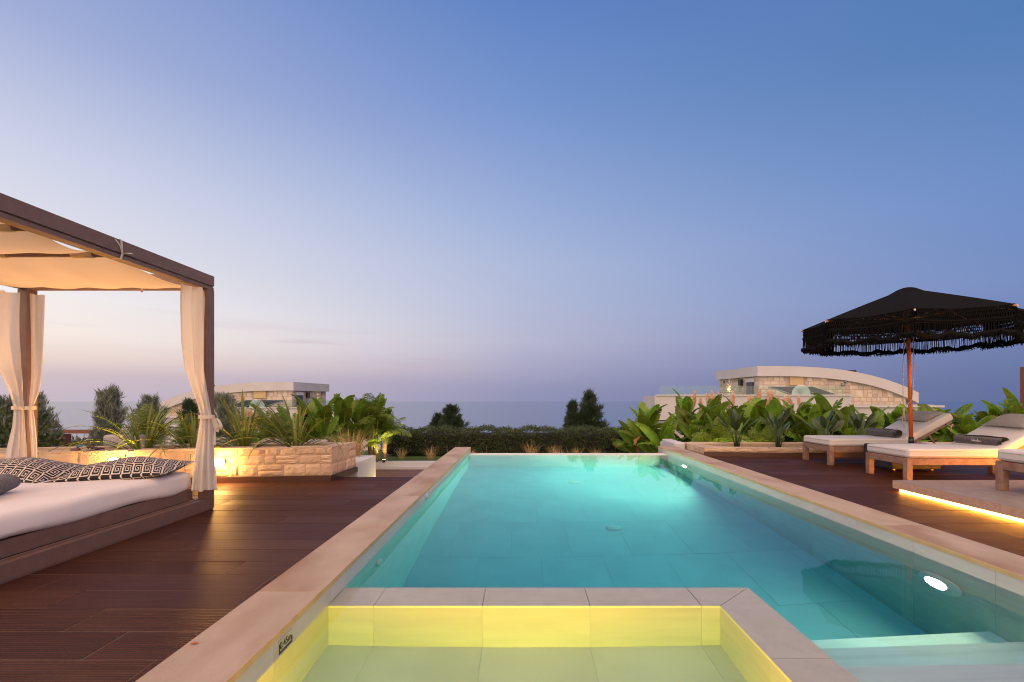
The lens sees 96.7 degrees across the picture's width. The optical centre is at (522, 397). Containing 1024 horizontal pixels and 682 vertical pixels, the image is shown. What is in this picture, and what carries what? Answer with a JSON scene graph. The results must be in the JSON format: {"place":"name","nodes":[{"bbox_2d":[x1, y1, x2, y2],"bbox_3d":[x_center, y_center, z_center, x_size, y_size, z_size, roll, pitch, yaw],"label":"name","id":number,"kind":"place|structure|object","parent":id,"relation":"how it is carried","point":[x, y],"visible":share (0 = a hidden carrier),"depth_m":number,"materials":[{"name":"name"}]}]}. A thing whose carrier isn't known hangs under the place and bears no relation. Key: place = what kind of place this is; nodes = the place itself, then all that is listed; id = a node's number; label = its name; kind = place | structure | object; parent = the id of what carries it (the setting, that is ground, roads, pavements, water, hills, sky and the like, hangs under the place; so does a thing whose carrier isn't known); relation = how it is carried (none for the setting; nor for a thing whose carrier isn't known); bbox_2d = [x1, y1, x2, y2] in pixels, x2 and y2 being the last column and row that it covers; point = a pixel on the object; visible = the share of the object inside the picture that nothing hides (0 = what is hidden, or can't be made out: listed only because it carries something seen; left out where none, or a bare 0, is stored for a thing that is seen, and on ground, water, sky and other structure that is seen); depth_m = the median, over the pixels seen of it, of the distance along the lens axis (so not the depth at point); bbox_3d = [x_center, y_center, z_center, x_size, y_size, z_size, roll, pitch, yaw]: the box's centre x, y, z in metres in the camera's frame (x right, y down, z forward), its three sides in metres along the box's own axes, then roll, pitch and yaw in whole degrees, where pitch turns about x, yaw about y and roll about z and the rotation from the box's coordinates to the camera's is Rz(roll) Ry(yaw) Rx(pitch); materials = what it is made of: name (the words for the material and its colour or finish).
{"place":"outdoors","nodes":[
{"label":"outdoors","id":0,"kind":"place"},
{"bbox_2d":[0,477,413,681],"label":"wooden deck","id":1,"kind":"structure","parent":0,"point":[135,608],"depth_m":2.60,"materials":[{"name":"wood"}]},
{"bbox_2d":[0,193,213,584],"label":"cabana daybed","id":2,"kind":"object","parent":1,"relation":"on","point":[34,257],"visible":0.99,"depth_m":3.47,"materials":[{"name":"paint"}]},
{"bbox_2d":[0,290,26,458],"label":"curtain","id":3,"kind":"object","parent":2,"relation":"hanging from","point":[10,364],"visible":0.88,"depth_m":4.14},
{"bbox_2d":[25,294,44,457],"bbox_3d":[-4.536,-0.135,4.223,0.121,1.669,0.091,0,0,0],"label":"curtain","id":4,"kind":"object","parent":2,"relation":"hanging from","point":[37,307],"visible":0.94,"depth_m":4.24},
{"bbox_2d":[0,472,190,538],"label":"mattress","id":5,"kind":"object","parent":2,"relation":"on","point":[27,507],"visible":0.71,"depth_m":3.23,"materials":[{"name":"white fabric"}]},
{"bbox_2d":[0,474,20,493],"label":"pillow","id":6,"kind":"object","parent":5,"relation":"on","point":[8,482],"visible":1,"depth_m":3.20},
{"bbox_2d":[0,457,86,482],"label":"cushion","id":7,"kind":"object","parent":5,"relation":"on","point":[30,470],"visible":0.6,"depth_m":3.78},
{"bbox_2d":[44,456,193,482],"bbox_3d":[-3.420,0.632,3.930,0.882,0.230,0.504,-3,5,-9],"label":"cushion","id":8,"kind":"object","parent":5,"relation":"on","point":[138,467],"visible":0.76,"depth_m":3.78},
{"bbox_2d":[180,283,222,491],"bbox_3d":[-2.933,-0.072,4.136,0.166,1.863,0.316,0,0,37],"label":"curtain","id":9,"kind":"object","parent":2,"relation":"hanging from","point":[192,304],"visible":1,"depth_m":4.14,"materials":[{"name":"fabric"}]},
{"bbox_2d":[0,442,357,483],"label":"stone planter","id":10,"kind":"object","parent":1,"relation":"on","point":[319,461],"visible":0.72,"depth_m":5.67,"materials":[{"name":"stone"}]},
{"bbox_2d":[0,403,62,447],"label":"shrub","id":11,"kind":"object","parent":10,"relation":"in","point":[44,440],"visible":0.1,"depth_m":6.07,"materials":[{"name":"green plant"}]},
{"bbox_2d":[48,401,197,456],"bbox_3d":[-4.734,0.404,5.762,1.526,0.794,1.567,0,0,7],"label":"flax plant","id":12,"kind":"object","parent":10,"relation":"in","point":[147,444],"visible":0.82,"depth_m":5.73,"materials":[{"name":"green plant"}]},
{"bbox_2d":[109,404,181,444],"bbox_3d":[-5.764,0.723,6.950,0.825,1.264,0.886,0,0,44],"label":"palm","id":13,"kind":"object","parent":10,"relation":"in","point":[141,425],"visible":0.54,"depth_m":6.93,"materials":[{"name":"green plant"}]},
{"bbox_2d":[108,409,241,459],"bbox_3d":[-4.293,0.404,5.885,1.276,0.798,1.437,0,0,0],"label":"flax plant","id":14,"kind":"object","parent":10,"relation":"in","point":[193,431],"visible":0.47,"depth_m":5.80,"materials":[{"name":"green plant"}]},
{"bbox_2d":[162,414,197,444],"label":"palm","id":15,"kind":"object","parent":10,"relation":"in","point":[182,433],"visible":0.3,"depth_m":7.20,"materials":[{"name":"green plant"}]},
{"bbox_2d":[103,434,327,445],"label":"soil","id":16,"kind":"structure","parent":10,"relation":"in","point":[112,438],"depth_m":6.62,"materials":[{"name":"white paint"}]},
{"bbox_2d":[215,458,224,466],"bbox_3d":[-3.690,0.785,5.533,0.112,0.112,0.094,0,0,-7],"label":"wall lamp","id":17,"kind":"object","parent":10,"relation":"attached to","point":[219,462],"visible":0.92,"depth_m":5.50,"materials":[{"name":"grey metal"}]},
{"bbox_2d":[163,390,315,448],"bbox_3d":[-3.752,0.361,5.881,1.729,0.973,1.249,0,0,24],"label":"flax plant","id":18,"kind":"object","parent":10,"relation":"in","point":[236,425],"visible":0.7,"depth_m":5.93,"materials":[{"name":"green plant"}]},
{"bbox_2d":[220,394,365,461],"bbox_3d":[-3.027,0.380,6.030,1.742,0.891,1.818,0,0,0],"label":"flax plant","id":19,"kind":"object","parent":10,"relation":"in","point":[297,434],"visible":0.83,"depth_m":6.08,"materials":[{"name":"green plant"}]},
{"bbox_2d":[376,469,424,476],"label":"terrace","id":20,"kind":"structure","parent":0,"point":[397,472],"depth_m":10.03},
{"bbox_2d":[0,394,12,447],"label":"juniper","id":21,"kind":"object","parent":20,"relation":"on","point":[7,401],"visible":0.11,"depth_m":7.50,"materials":[{"name":"green plant"}]},
{"bbox_2d":[37,390,66,445],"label":"juniper","id":22,"kind":"object","parent":20,"relation":"on","point":[42,400],"visible":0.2,"depth_m":7.62,"materials":[{"name":"green plant"}]},
{"bbox_2d":[38,432,69,446],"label":"shrub","id":23,"kind":"object","parent":20,"relation":"on","point":[58,440],"visible":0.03,"depth_m":6.60,"materials":[{"name":"green plant"}]},
{"bbox_2d":[73,382,129,445],"bbox_3d":[-7.463,0.779,8.184,0.741,2.144,0.693,0,0,0],"label":"juniper","id":24,"kind":"object","parent":20,"relation":"on","point":[108,402],"visible":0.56,"depth_m":8.10,"materials":[{"name":"green plant"}]},
{"bbox_2d":[134,392,170,444],"bbox_3d":[-7.778,0.851,9.508,0.688,2.000,0.654,0,0,0],"label":"juniper","id":25,"kind":"object","parent":20,"relation":"on","point":[148,399],"visible":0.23,"depth_m":9.45,"materials":[{"name":"green plant"}]},
{"bbox_2d":[176,397,197,443],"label":"juniper","id":26,"kind":"object","parent":20,"relation":"on","point":[188,405],"visible":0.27,"depth_m":9.43,"materials":[{"name":"green plant"}]},
{"bbox_2d":[214,391,241,441],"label":"juniper","id":27,"kind":"object","parent":20,"relation":"on","point":[220,409],"visible":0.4,"depth_m":8.72,"materials":[{"name":"green plant"}]},
{"bbox_2d":[246,402,291,442],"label":"banana plant","id":28,"kind":"object","parent":20,"relation":"on","point":[260,411],"visible":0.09,"depth_m":8.91,"materials":[{"name":"green plant"}]},
{"bbox_2d":[247,407,300,441],"bbox_3d":[-4.629,0.813,8.419,0.962,1.284,0.932,0,0,-34],"label":"palm","id":29,"kind":"object","parent":20,"relation":"on","point":[281,415],"visible":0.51,"depth_m":8.35,"materials":[{"name":"green plant"}]},
{"bbox_2d":[270,404,320,442],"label":"banana plant","id":30,"kind":"object","parent":20,"relation":"on","point":[311,433],"visible":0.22,"depth_m":9.23,"materials":[{"name":"green plant"}]},
{"bbox_2d":[291,394,337,442],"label":"banana plant","id":31,"kind":"object","parent":20,"relation":"on","point":[314,413],"visible":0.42,"depth_m":9.34,"materials":[{"name":"green plant"}]},
{"bbox_2d":[304,393,345,440],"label":"banana plant","id":32,"kind":"object","parent":20,"relation":"on","point":[325,426],"visible":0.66,"depth_m":9.54,"materials":[{"name":"green plant"}]},
{"bbox_2d":[331,393,361,441],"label":"banana plant","id":33,"kind":"object","parent":20,"relation":"on","point":[344,410],"visible":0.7,"depth_m":9.89,"materials":[{"name":"green plant"}]},
{"bbox_2d":[323,429,370,456],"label":"grass tuft","id":34,"kind":"object","parent":20,"relation":"on","point":[357,444],"visible":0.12,"depth_m":7.17,"materials":[{"name":"plant"}]},
{"bbox_2d":[346,455,375,476],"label":"garden wall","id":35,"kind":"structure","parent":20,"relation":"on","point":[366,465],"depth_m":6.88,"materials":[{"name":"white paint"}]},
{"bbox_2d":[362,450,643,460],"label":"lawn","id":36,"kind":"structure","parent":0,"point":[413,457],"depth_m":11.84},
{"bbox_2d":[365,411,411,460],"bbox_3d":[-3.283,0.935,10.902,1.090,1.282,1.066,0,0,30],"label":"palm","id":37,"kind":"object","parent":36,"relation":"on","point":[386,426],"visible":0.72,"depth_m":10.88,"materials":[{"name":"green plant"}]},
{"bbox_2d":[379,423,629,455],"bbox_3d":[-0.323,1.139,12.527,6.932,0.932,1.300,0,0,0],"label":"hedge","id":38,"kind":"object","parent":36,"relation":"on","point":[499,440],"visible":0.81,"depth_m":12.12,"materials":[{"name":"green plant"}]},
{"bbox_2d":[3,401,1019,446],"bbox_3d":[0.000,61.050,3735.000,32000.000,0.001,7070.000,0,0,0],"label":"sea","id":39,"kind":"structure","parent":0,"point":[498,414],"depth_m":2007.82,"materials":[{"name":"blue liquid"}]},
{"bbox_2d":[0,0,1023,400],"label":"sky","id":40,"kind":"structure","parent":0,"point":[401,200],"materials":[{"name":"blue"}]},
{"bbox_2d":[135,446,1023,681],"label":"pool shell","id":41,"kind":"object","parent":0,"point":[240,642],"visible":0.23,"depth_m":2.69,"materials":[{"name":"tile"}]},
{"bbox_2d":[278,629,291,654],"bbox_3d":[-0.983,1.011,1.887,0.004,0.054,0.104,0,0,0],"label":"depth sign","id":42,"kind":"object","parent":41,"relation":"attached to","point":[285,641],"visible":1,"depth_m":1.88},
{"bbox_2d":[256,455,1023,681],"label":"pool water","id":43,"kind":"structure","parent":41,"relation":"in","point":[571,568],"depth_m":2.40,"materials":[{"name":"liquid"}]},
{"bbox_2d":[708,456,1023,556],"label":"wooden deck","id":44,"kind":"structure","parent":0,"point":[850,479],"depth_m":5.32,"materials":[{"name":"wood"}]},
{"bbox_2d":[684,442,1023,456],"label":"stone planter","id":45,"kind":"object","parent":44,"relation":"on","point":[766,449],"visible":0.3,"depth_m":8.15,"materials":[{"name":"stone"}]},
{"bbox_2d":[689,413,749,442],"bbox_3d":[4.127,0.920,9.678,1.161,1.175,1.025,0,0,-12],"label":"palm","id":46,"kind":"object","parent":45,"relation":"on","point":[722,435],"visible":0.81,"depth_m":9.62,"materials":[{"name":"green plant"}]},
{"bbox_2d":[717,407,759,446],"bbox_3d":[4.043,0.597,8.708,0.562,0.831,0.835,0,0,-45],"label":"bird of paradise","id":47,"kind":"object","parent":45,"relation":"on","point":[735,422],"visible":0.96,"depth_m":8.71,"materials":[{"name":"green plant"}]},
{"bbox_2d":[738,423,784,441],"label":"palm","id":48,"kind":"object","parent":45,"relation":"on","point":[755,437],"visible":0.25,"depth_m":9.54,"materials":[{"name":"green plant"}]},
{"bbox_2d":[759,408,802,446],"bbox_3d":[4.922,0.600,8.644,0.623,0.824,0.582,0,0,0],"label":"bird of paradise","id":49,"kind":"object","parent":45,"relation":"on","point":[778,423],"visible":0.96,"depth_m":8.73,"materials":[{"name":"green plant"}]},
{"bbox_2d":[803,409,843,434],"bbox_3d":[5.844,0.614,8.852,0.581,0.796,0.560,0,0,-40],"label":"bird of paradise","id":50,"kind":"object","parent":45,"relation":"on","point":[818,422],"visible":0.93,"depth_m":8.80,"materials":[{"name":"green plant"}]},
{"bbox_2d":[846,410,877,434],"bbox_3d":[6.562,0.622,8.816,0.482,0.779,0.631,0,0,35],"label":"bird of paradise","id":51,"kind":"object","parent":45,"relation":"on","point":[855,420],"visible":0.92,"depth_m":8.89,"materials":[{"name":"green plant"}]},
{"bbox_2d":[802,413,953,464],"bbox_3d":[5.753,0.648,7.378,1.995,0.805,0.714,0,0,0],"label":"sun lounger","id":52,"kind":"object","parent":44,"relation":"on","point":[830,444],"visible":0.7,"depth_m":7.09,"materials":[{"name":"fabric"}]},
{"bbox_2d":[866,427,901,437],"bbox_3d":[5.865,0.565,7.400,0.147,0.136,0.544,0,0,-4],"label":"towel","id":53,"kind":"object","parent":52,"relation":"on","point":[895,433],"visible":1,"depth_m":7.33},
{"bbox_2d":[897,411,943,420],"bbox_3d":[6.459,0.296,7.415,0.340,0.106,0.560,-24,1,-3],"label":"pillow","id":54,"kind":"object","parent":52,"relation":"on","point":[922,415],"visible":0.84,"depth_m":7.28,"materials":[{"name":"grey fabric"}]},
{"bbox_2d":[864,437,940,470],"bbox_3d":[5.560,0.815,6.690,0.700,0.469,0.540,0,0,0],"label":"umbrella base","id":55,"kind":"object","parent":44,"relation":"on","point":[892,466],"visible":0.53,"depth_m":6.51,"materials":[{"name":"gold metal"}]},
{"bbox_2d":[800,287,1023,436],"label":"garden umbrella","id":56,"kind":"object","parent":55,"relation":"on","point":[909,314],"visible":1,"depth_m":6.21,"materials":[{"name":"fabric"}]},
{"bbox_2d":[866,415,1023,479],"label":"sun lounger","id":57,"kind":"object","parent":44,"relation":"on","point":[908,456],"visible":0.69,"depth_m":5.69,"materials":[{"name":"fabric"}]},
{"bbox_2d":[953,433,1008,445],"bbox_3d":[6.014,0.561,6.000,0.177,0.143,0.584,0,0,-3],"label":"towel","id":58,"kind":"object","parent":57,"relation":"on","point":[980,439],"visible":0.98,"depth_m":5.95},
{"bbox_2d":[982,414,1023,427],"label":"pillow","id":59,"kind":"object","parent":57,"relation":"on","point":[1012,420],"visible":1,"depth_m":5.99,"materials":[{"name":"grey fabric"}]},
{"bbox_2d":[893,480,1023,522],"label":"raised platform","id":60,"kind":"structure","parent":44,"relation":"on","point":[985,496],"depth_m":4.49,"materials":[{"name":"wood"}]},
{"bbox_2d":[995,449,1023,490],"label":"sun lounger","id":61,"kind":"object","parent":60,"relation":"on","point":[1009,460],"visible":1,"depth_m":4.53,"materials":[{"name":"wood"}]},
{"bbox_3d":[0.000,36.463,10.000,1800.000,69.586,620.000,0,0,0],"label":"ground","id":62,"kind":"structure","parent":0,"visible":0},
{"bbox_2d":[4,422,95,446],"bbox_3d":[-17.491,2.323,17.005,2.971,3.473,1.009,0,0,0],"label":"swing set","id":63,"kind":"object","parent":62,"relation":"on","point":[67,434],"visible":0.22,"depth_m":16.94,"materials":[{"name":"brown wood"}]},
{"bbox_2d":[97,425,179,444],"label":"garden wall","id":64,"kind":"structure","parent":62,"relation":"on","point":[125,428],"depth_m":16.00,"materials":[{"name":"white paint"}]},
{"bbox_2d":[240,406,259,431],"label":"pampas grass","id":65,"kind":"object","parent":62,"relation":"on","point":[249,412],"depth_m":11.21,"materials":[{"name":"plant"}]},
{"bbox_2d":[159,382,390,449],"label":"house","id":66,"kind":"structure","parent":62,"relation":"on","point":[270,393],"depth_m":28.00,"materials":[{"name":"stone"}]},
{"bbox_2d":[347,399,381,453],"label":"banana plant","id":67,"kind":"object","parent":62,"relation":"on","point":[360,405],"visible":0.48,"depth_m":10.35,"materials":[{"name":"green plant"}]},
{"bbox_2d":[359,394,393,461],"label":"banana plant","id":68,"kind":"object","parent":62,"relation":"on","point":[375,437],"visible":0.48,"depth_m":10.74,"materials":[{"name":"green plant"}]},
{"bbox_2d":[376,461,434,468],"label":"garden kerb","id":69,"kind":"structure","parent":62,"relation":"on","point":[404,465],"depth_m":10.63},
{"bbox_2d":[352,393,397,454],"bbox_3d":[-3.527,0.725,10.576,1.110,1.697,1.301,0,0,-42],"label":"palm","id":70,"kind":"object","parent":69,"relation":"on","point":[374,404],"visible":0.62,"depth_m":10.45,"materials":[{"name":"green plant"}]},
{"bbox_2d":[427,411,442,431],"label":"conifer tree","id":71,"kind":"object","parent":62,"relation":"on","point":[436,416],"visible":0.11,"depth_m":14.70,"materials":[{"name":"green plant"}]},
{"bbox_2d":[435,403,469,431],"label":"conifer tree","id":72,"kind":"object","parent":62,"relation":"on","point":[450,411],"visible":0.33,"depth_m":14.37,"materials":[{"name":"green plant"}]},
{"bbox_2d":[561,398,582,431],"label":"conifer tree","id":73,"kind":"object","parent":62,"relation":"on","point":[572,416],"visible":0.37,"depth_m":14.31,"materials":[{"name":"green plant"}]},
{"bbox_2d":[566,387,610,431],"bbox_3d":[2.146,1.054,14.555,1.699,2.794,1.902,0,0,0],"label":"conifer tree","id":74,"kind":"object","parent":62,"relation":"on","point":[590,412],"visible":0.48,"depth_m":14.39,"materials":[{"name":"green plant"}]},
{"bbox_2d":[610,418,643,452],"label":"banana plant","id":75,"kind":"object","parent":62,"relation":"on","point":[623,446],"visible":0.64,"depth_m":11.61,"materials":[{"name":"green plant"}]},
{"bbox_2d":[618,401,667,452],"bbox_3d":[2.907,0.896,10.897,1.223,1.607,1.206,0,0,-30],"label":"banana plant","id":76,"kind":"object","parent":62,"relation":"on","point":[645,415],"visible":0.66,"depth_m":10.92,"materials":[{"name":"green plant"}]},
{"bbox_2d":[634,412,689,452],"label":"banana plant","id":77,"kind":"object","parent":62,"relation":"on","point":[667,429],"visible":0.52,"depth_m":10.50,"materials":[{"name":"green plant"}]},
{"bbox_2d":[660,439,684,448],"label":"garden wall","id":78,"kind":"structure","parent":62,"relation":"on","point":[667,442],"depth_m":9.17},
{"bbox_2d":[668,388,700,438],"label":"banana plant","id":79,"kind":"object","parent":62,"relation":"on","point":[686,403],"visible":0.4,"depth_m":11.15,"materials":[{"name":"green plant"}]},
{"bbox_2d":[681,390,710,437],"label":"pampas grass","id":80,"kind":"object","parent":62,"relation":"on","point":[694,398],"depth_m":13.28,"materials":[{"name":"plant"}]},
{"bbox_2d":[672,405,721,441],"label":"banana plant","id":81,"kind":"object","parent":62,"relation":"on","point":[699,418],"visible":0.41,"depth_m":10.34,"materials":[{"name":"green plant"}]},
{"bbox_2d":[692,394,730,424],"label":"banana plant","id":82,"kind":"object","parent":62,"relation":"on","point":[716,400],"visible":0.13,"depth_m":10.86,"materials":[{"name":"green plant"}]},
{"bbox_2d":[705,390,735,407],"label":"pampas grass","id":83,"kind":"object","parent":62,"relation":"on","point":[732,399],"depth_m":13.17,"materials":[{"name":"plant"}]},
{"bbox_2d":[703,405,748,441],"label":"banana plant","id":84,"kind":"object","parent":62,"relation":"on","point":[725,413],"visible":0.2,"depth_m":10.27,"materials":[{"name":"green plant"}]},
{"bbox_2d":[723,395,749,441],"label":"banana plant","id":85,"kind":"object","parent":62,"relation":"on","point":[740,410],"visible":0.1,"depth_m":11.19,"materials":[{"name":"green plant"}]},
{"bbox_2d":[738,396,775,441],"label":"banana plant","id":86,"kind":"object","parent":62,"relation":"on","point":[752,412],"visible":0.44,"depth_m":10.74,"materials":[{"name":"green plant"}]},
{"bbox_2d":[747,388,774,407],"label":"pampas grass","id":87,"kind":"object","parent":62,"relation":"on","point":[770,395],"depth_m":13.20,"materials":[{"name":"plant"}]},
{"bbox_2d":[747,398,787,440],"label":"banana plant","id":88,"kind":"object","parent":62,"relation":"on","point":[773,407],"visible":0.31,"depth_m":10.48,"materials":[{"name":"green plant"}]},
{"bbox_2d":[773,397,803,441],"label":"banana plant","id":89,"kind":"object","parent":62,"relation":"on","point":[787,438],"visible":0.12,"depth_m":10.87,"materials":[{"name":"green plant"}]},
{"bbox_2d":[778,394,800,430],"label":"pampas grass","id":90,"kind":"object","parent":62,"relation":"on","point":[787,399],"depth_m":13.32,"materials":[{"name":"plant"}]},
{"bbox_2d":[643,366,944,440],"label":"house","id":91,"kind":"structure","parent":62,"relation":"on","point":[861,392],"depth_m":24.00,"materials":[{"name":"stone"}]},
{"bbox_2d":[746,382,753,394],"bbox_3d":[12.520,-0.200,25.060,0.060,1.260,0.680,0,0,0],"label":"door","id":92,"kind":"structure","parent":91,"relation":"in","point":[749,386],"depth_m":24.94,"materials":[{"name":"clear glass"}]},
{"bbox_2d":[781,395,832,441],"bbox_3d":[6.647,0.813,10.871,1.234,1.773,1.499,0,0,0],"label":"banana plant","id":93,"kind":"object","parent":62,"relation":"on","point":[803,407],"visible":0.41,"depth_m":10.71,"materials":[{"name":"green plant"}]},
{"bbox_2d":[783,403,837,441],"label":"banana plant","id":94,"kind":"object","parent":62,"relation":"on","point":[808,429],"visible":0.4,"depth_m":10.34,"materials":[{"name":"green plant"}]},
{"bbox_2d":[810,393,866,434],"bbox_3d":[7.467,0.791,10.977,1.243,1.818,1.140,0,0,-17],"label":"banana plant","id":95,"kind":"object","parent":62,"relation":"on","point":[820,400],"visible":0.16,"depth_m":10.90,"materials":[{"name":"green plant"}]},
{"bbox_2d":[829,404,866,434],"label":"banana plant","id":96,"kind":"object","parent":62,"relation":"on","point":[846,429],"visible":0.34,"depth_m":10.40,"materials":[{"name":"green plant"}]},
{"bbox_2d":[849,404,888,434],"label":"banana plant","id":97,"kind":"object","parent":62,"relation":"on","point":[879,419],"visible":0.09,"depth_m":10.96,"materials":[{"name":"green plant"}]},
{"bbox_2d":[863,406,897,425],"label":"banana plant","id":98,"kind":"object","parent":62,"relation":"on","point":[886,418],"visible":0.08,"depth_m":11.38,"materials":[{"name":"green plant"}]},
{"bbox_2d":[880,403,936,441],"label":"banana plant","id":99,"kind":"object","parent":62,"relation":"on","point":[895,415],"visible":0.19,"depth_m":10.94,"materials":[{"name":"green plant"}]},
{"bbox_2d":[905,403,956,441],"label":"banana plant","id":100,"kind":"object","parent":62,"relation":"on","point":[924,407],"visible":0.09,"depth_m":11.20,"materials":[{"name":"green plant"}]},
{"bbox_2d":[933,403,976,441],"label":"banana plant","id":101,"kind":"object","parent":62,"relation":"on","point":[963,410],"visible":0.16,"depth_m":10.48,"materials":[{"name":"green plant"}]},
{"bbox_2d":[930,412,997,441],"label":"banana plant","id":102,"kind":"object","parent":62,"relation":"on","point":[966,424],"visible":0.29,"depth_m":10.15,"materials":[{"name":"green plant"}]},
{"bbox_2d":[974,410,988,421],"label":"banana plant","id":103,"kind":"object","parent":62,"relation":"on","point":[982,414],"visible":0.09,"depth_m":10.53,"materials":[{"name":"green plant"}]},
{"bbox_2d":[974,400,1022,418],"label":"banana plant","id":104,"kind":"object","parent":62,"relation":"on","point":[995,410],"visible":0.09,"depth_m":10.39,"materials":[{"name":"green plant"}]},
{"bbox_2d":[996,387,1023,414],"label":"banana plant","id":105,"kind":"object","parent":62,"relation":"on","point":[1011,405],"visible":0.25,"depth_m":10.09,"materials":[{"name":"green plant"}]},
{"bbox_2d":[1020,367,1023,408],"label":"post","id":106,"kind":"object","parent":62,"relation":"on","point":[1022,385],"visible":0.25,"depth_m":20.00,"materials":[{"name":"brown wood"}]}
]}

